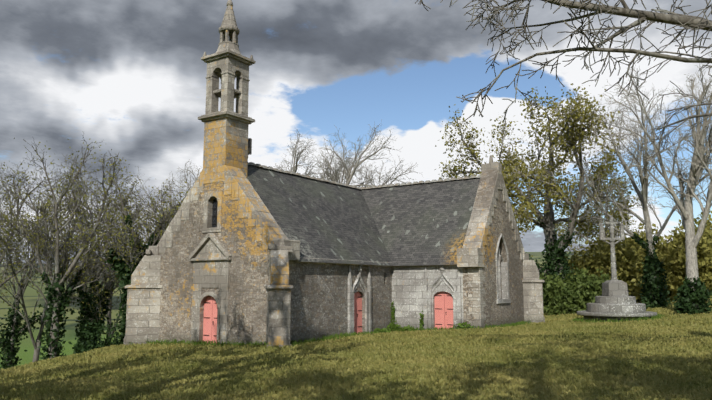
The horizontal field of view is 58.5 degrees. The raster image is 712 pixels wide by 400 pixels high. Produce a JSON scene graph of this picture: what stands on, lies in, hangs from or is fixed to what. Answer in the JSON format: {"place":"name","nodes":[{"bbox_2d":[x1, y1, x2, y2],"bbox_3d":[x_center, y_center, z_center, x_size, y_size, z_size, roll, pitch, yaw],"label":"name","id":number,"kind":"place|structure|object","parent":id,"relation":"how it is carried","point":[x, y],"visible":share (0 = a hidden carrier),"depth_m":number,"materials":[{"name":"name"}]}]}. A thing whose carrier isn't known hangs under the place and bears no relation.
{"place":"outdoors","nodes":[
{"label":"outdoors","id":0,"kind":"place"},
{"bbox_2d":[0,251,707,399],"bbox_3d":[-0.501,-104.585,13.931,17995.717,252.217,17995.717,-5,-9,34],"label":"ground","id":1,"kind":"structure","parent":0,"point":[30,296],"depth_m":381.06,"materials":[{"name":"green plant"}]},
{"bbox_2d":[0,159,89,297],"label":"tree","id":2,"kind":"object","parent":1,"relation":"on","point":[33,260],"depth_m":40.29,"materials":[{"name":"plant"}]},
{"bbox_2d":[0,163,97,367],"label":"tree","id":3,"kind":"object","parent":1,"relation":"on","point":[30,272],"depth_m":43.40,"materials":[{"name":"brown plant"}]},
{"bbox_2d":[0,297,71,368],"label":"ivy","id":4,"kind":"object","parent":3,"relation":"attached to","point":[6,339],"visible":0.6,"depth_m":42.39,"materials":[{"name":"green plant"}]},
{"bbox_2d":[0,135,135,358],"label":"tree","id":5,"kind":"object","parent":1,"relation":"on","point":[56,205],"depth_m":35.25,"materials":[{"name":"grey plant"}]},
{"bbox_2d":[37,266,82,360],"bbox_3d":[-16.508,7.553,35.051,1.992,7.960,2.704,1,-8,-4],"label":"ivy tree","id":6,"kind":"object","parent":5,"relation":"attached to","point":[49,313],"visible":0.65,"depth_m":34.68,"materials":[{"name":"green plant"}]},
{"bbox_2d":[0,147,149,361],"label":"tree","id":7,"kind":"object","parent":1,"relation":"on","point":[36,351],"depth_m":38.57,"materials":[{"name":"grey plant"}]},
{"bbox_2d":[24,189,156,345],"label":"tree","id":8,"kind":"object","parent":1,"relation":"on","point":[109,314],"depth_m":45.28,"materials":[{"name":"brown plant"}]},
{"bbox_2d":[29,170,155,351],"bbox_3d":[-16.289,5.265,40.843,8.615,14.929,9.851,-5,-9,34],"label":"tree","id":9,"kind":"object","parent":1,"relation":"on","point":[113,276],"depth_m":39.63,"materials":[{"name":"plant"}]},
{"bbox_2d":[73,276,113,353],"bbox_3d":[-16.775,8.670,39.585,2.828,8.094,4.011,3,-8,-18],"label":"ivy tree","id":10,"kind":"object","parent":9,"relation":"attached to","point":[80,335],"visible":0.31,"depth_m":39.36,"materials":[{"name":"green plant"}]},
{"bbox_2d":[72,316,123,353],"bbox_3d":[-18.499,10.228,34.926,10.474,7.814,12.726,4,-8,-26],"label":"underwood","id":11,"kind":"object","parent":1,"relation":"on","point":[101,343],"visible":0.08,"depth_m":32.20,"materials":[{"name":"green plant"}]},
{"bbox_2d":[61,164,190,279],"bbox_3d":[-11.255,3.012,33.464,5.052,10.400,7.878,-5,-9,34],"label":"tree","id":12,"kind":"object","parent":1,"relation":"on","point":[125,213],"depth_m":33.14,"materials":[{"name":"plant"}]},
{"bbox_2d":[102,215,163,343],"bbox_3d":[-11.729,4.493,33.443,2.524,7.670,3.734,-5,-9,34],"label":"ivy tree","id":13,"kind":"object","parent":12,"relation":"attached to","point":[120,268],"visible":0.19,"depth_m":32.99,"materials":[{"name":"green plant"}]},
{"bbox_2d":[105,159,200,256],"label":"tree","id":14,"kind":"object","parent":1,"relation":"on","point":[171,199],"visible":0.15,"depth_m":49.40,"materials":[{"name":"brown plant"}]},
{"bbox_2d":[159,181,291,343],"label":"gable","id":15,"kind":"structure","parent":1,"relation":"on","point":[248,282],"depth_m":25.48,"materials":[{"name":"stone"}]},
{"bbox_2d":[203,296,217,343],"bbox_3d":[-5.805,4.912,25.639,1.200,2.700,0.110,-5,-9,34],"label":"door","id":16,"kind":"structure","parent":15,"relation":"attached to","point":[210,321],"depth_m":25.71,"materials":[{"name":"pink wood"}]},
{"bbox_2d":[212,198,217,227],"bbox_3d":[-5.748,0.512,26.311,0.800,1.600,0.058,-5,-9,34],"label":"window","id":17,"kind":"structure","parent":15,"relation":"attached to","point":[214,215],"depth_m":26.38,"materials":[{"name":"black glass"}]},
{"bbox_2d":[275,129,351,183],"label":"tree","id":18,"kind":"object","parent":1,"relation":"on","point":[297,158],"visible":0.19,"depth_m":49.70,"materials":[{"name":"grey plant"}]},
{"bbox_2d":[157,191,485,343],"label":"dressings","id":19,"kind":"structure","parent":1,"relation":"on","point":[210,256],"depth_m":25.90,"materials":[{"name":"stone"}]},
{"bbox_2d":[122,250,544,347],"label":"buttresses","id":20,"kind":"structure","parent":1,"relation":"on","point":[143,305],"depth_m":27.09,"materials":[{"name":"stone"}]},
{"bbox_2d":[146,155,528,269],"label":"copings","id":21,"kind":"object","parent":20,"relation":"attached to","point":[253,209],"visible":0.73,"depth_m":27.05,"materials":[{"name":"stone"}]},
{"bbox_2d":[198,110,254,183],"bbox_3d":[-5.458,-2.088,27.091,1.720,2.960,1.970,-5,-9,34],"label":"tower shaft","id":22,"kind":"object","parent":21,"relation":"on","point":[227,141],"visible":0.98,"depth_m":26.51,"materials":[{"name":"stone"}]},
{"bbox_2d":[205,57,248,115],"bbox_3d":[-5.528,-4.733,27.340,1.280,2.370,1.280,-5,-9,34],"label":"belfry","id":23,"kind":"object","parent":22,"relation":"on","point":[218,67],"visible":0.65,"depth_m":27.05,"materials":[{"name":"stone"}]},
{"bbox_2d":[201,45,255,98],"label":"cornice","id":24,"kind":"structure","parent":23,"relation":"on","point":[227,52],"depth_m":26.99,"materials":[{"name":"stone"}]},
{"bbox_2d":[216,0,240,54],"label":"spire","id":25,"kind":"structure","parent":24,"relation":"on","point":[229,30],"depth_m":27.43,"materials":[{"name":"stone"}]},
{"bbox_2d":[246,165,479,265],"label":"roof","id":26,"kind":"structure","parent":21,"relation":"attached to","point":[403,225],"depth_m":30.37,"materials":[{"name":"stone"}]},
{"bbox_2d":[248,162,480,189],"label":"ridge tiles","id":27,"kind":"object","parent":26,"relation":"on","point":[347,185],"visible":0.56,"depth_m":32.47,"materials":[{"name":"grey stone"}]},
{"bbox_2d":[291,263,391,341],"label":"nave walls","id":28,"kind":"structure","parent":1,"relation":"on","point":[319,300],"depth_m":26.33,"materials":[{"name":"stone"}]},
{"bbox_2d":[354,292,361,332],"bbox_3d":[0.000,5.048,28.062,0.110,2.400,1.200,-5,-9,34],"label":"door","id":29,"kind":"structure","parent":28,"relation":"attached to","point":[357,312],"depth_m":28.19,"materials":[{"name":"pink wood"}]},
{"bbox_2d":[293,257,456,266],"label":"eaves cornice","id":30,"kind":"structure","parent":28,"relation":"attached to","point":[366,265],"depth_m":28.45,"materials":[{"name":"stone"}]},
{"bbox_2d":[0,298,711,399],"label":"grass tufts","id":31,"kind":"object","parent":1,"relation":"on","point":[235,373],"visible":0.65,"depth_m":14.62,"materials":[{"name":"green plant"}]},
{"bbox_2d":[309,122,422,186],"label":"tree","id":32,"kind":"object","parent":1,"relation":"on","point":[348,171],"visible":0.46,"depth_m":50.26,"materials":[{"name":"grey plant"}]},
{"bbox_2d":[354,160,390,185],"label":"tree","id":33,"kind":"object","parent":1,"relation":"on","point":[372,182],"depth_m":59.07,"materials":[{"name":"grey plant"}]},
{"bbox_2d":[128,314,663,346],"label":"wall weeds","id":34,"kind":"object","parent":1,"relation":"on","point":[337,335],"depth_m":26.68,"materials":[{"name":"green plant"}]},
{"bbox_2d":[374,301,471,332],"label":"wall weeds","id":35,"kind":"object","parent":1,"relation":"on","point":[392,326],"depth_m":29.36,"materials":[{"name":"green plant"}]},
{"bbox_2d":[392,266,463,330],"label":"transept walls","id":36,"kind":"structure","parent":1,"relation":"on","point":[408,291],"depth_m":29.73,"materials":[{"name":"grey stone"}]},
{"bbox_2d":[348,234,510,334],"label":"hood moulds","id":37,"kind":"object","parent":36,"relation":"attached to","point":[502,273],"visible":0.81,"depth_m":28.80,"materials":[{"name":"stone"}]},
{"bbox_2d":[434,291,452,328],"bbox_3d":[4.034,5.117,28.949,1.200,2.200,0.110,-5,-9,34],"label":"door","id":38,"kind":"structure","parent":36,"relation":"attached to","point":[443,300],"depth_m":28.98,"materials":[{"name":"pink wood"}]},
{"bbox_2d":[462,169,523,327],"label":"gable wall","id":39,"kind":"structure","parent":1,"relation":"on","point":[504,313],"depth_m":30.32,"materials":[{"name":"grey stone"}]},
{"bbox_2d":[435,83,637,279],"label":"tree","id":40,"kind":"object","parent":1,"relation":"on","point":[517,164],"depth_m":42.75,"materials":[{"name":"green plant"}]},
{"bbox_2d":[526,212,575,280],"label":"ivy","id":41,"kind":"object","parent":40,"relation":"attached to","point":[549,267],"visible":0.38,"depth_m":43.04,"materials":[{"name":"green plant"}]},
{"bbox_2d":[415,0,711,169],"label":"tree branches","id":42,"kind":"object","parent":1,"relation":"on","point":[692,23],"visible":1,"depth_m":12.70,"materials":[{"name":"grey plant"}]},
{"bbox_2d":[539,264,618,315],"bbox_3d":[13.377,6.546,41.676,7.923,4.801,7.526,-5,-9,34],"label":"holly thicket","id":43,"kind":"object","parent":1,"relation":"on","point":[580,291],"visible":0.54,"depth_m":39.49,"materials":[{"name":"green plant"}]},
{"bbox_2d":[576,280,656,321],"bbox_3d":[13.042,5.056,31.955,3.760,2.020,3.760,-5,-9,34],"label":"stepped cross base","id":44,"kind":"object","parent":1,"relation":"on","point":[615,301],"visible":0.9,"depth_m":31.07,"materials":[{"name":"grey stone"}]},
{"bbox_2d":[558,65,711,307],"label":"tree","id":45,"kind":"object","parent":1,"relation":"on","point":[643,200],"visible":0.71,"depth_m":40.66,"materials":[{"name":"grey plant"}]},
{"bbox_2d":[630,232,672,307],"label":"ivy tree","id":46,"kind":"object","parent":45,"relation":"attached to","point":[650,271],"visible":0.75,"depth_m":40.06,"materials":[{"name":"green plant"}]},
{"bbox_2d":[562,208,711,302],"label":"hedge","id":47,"kind":"object","parent":1,"relation":"on","point":[630,254],"visible":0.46,"depth_m":45.92,"materials":[{"name":"green plant"}]},
{"bbox_2d":[598,54,711,311],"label":"tree","id":48,"kind":"object","parent":1,"relation":"on","point":[700,163],"visible":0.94,"depth_m":33.71,"materials":[{"name":"grey plant"}]},
{"bbox_2d":[672,276,711,314],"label":"ivy tree","id":49,"kind":"object","parent":48,"relation":"attached to","point":[684,303],"visible":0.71,"depth_m":32.00,"materials":[{"name":"green plant"}]},
{"bbox_2d":[0,0,711,263],"label":"sky","id":50,"kind":"structure","parent":0,"point":[126,76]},
{"bbox_2d":[554,152,642,254],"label":"tree","id":51,"kind":"object","parent":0,"point":[576,238],"depth_m":54.08,"materials":[{"name":"plant"}]},
{"bbox_2d":[599,215,624,279],"bbox_3d":[13.042,2.449,32.302,1.125,3.380,0.804,-5,-9,34],"label":"stone cross","id":52,"kind":"object","parent":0,"point":[611,224],"visible":0.92,"depth_m":32.31,"materials":[{"name":"grey stone"}]}
]}

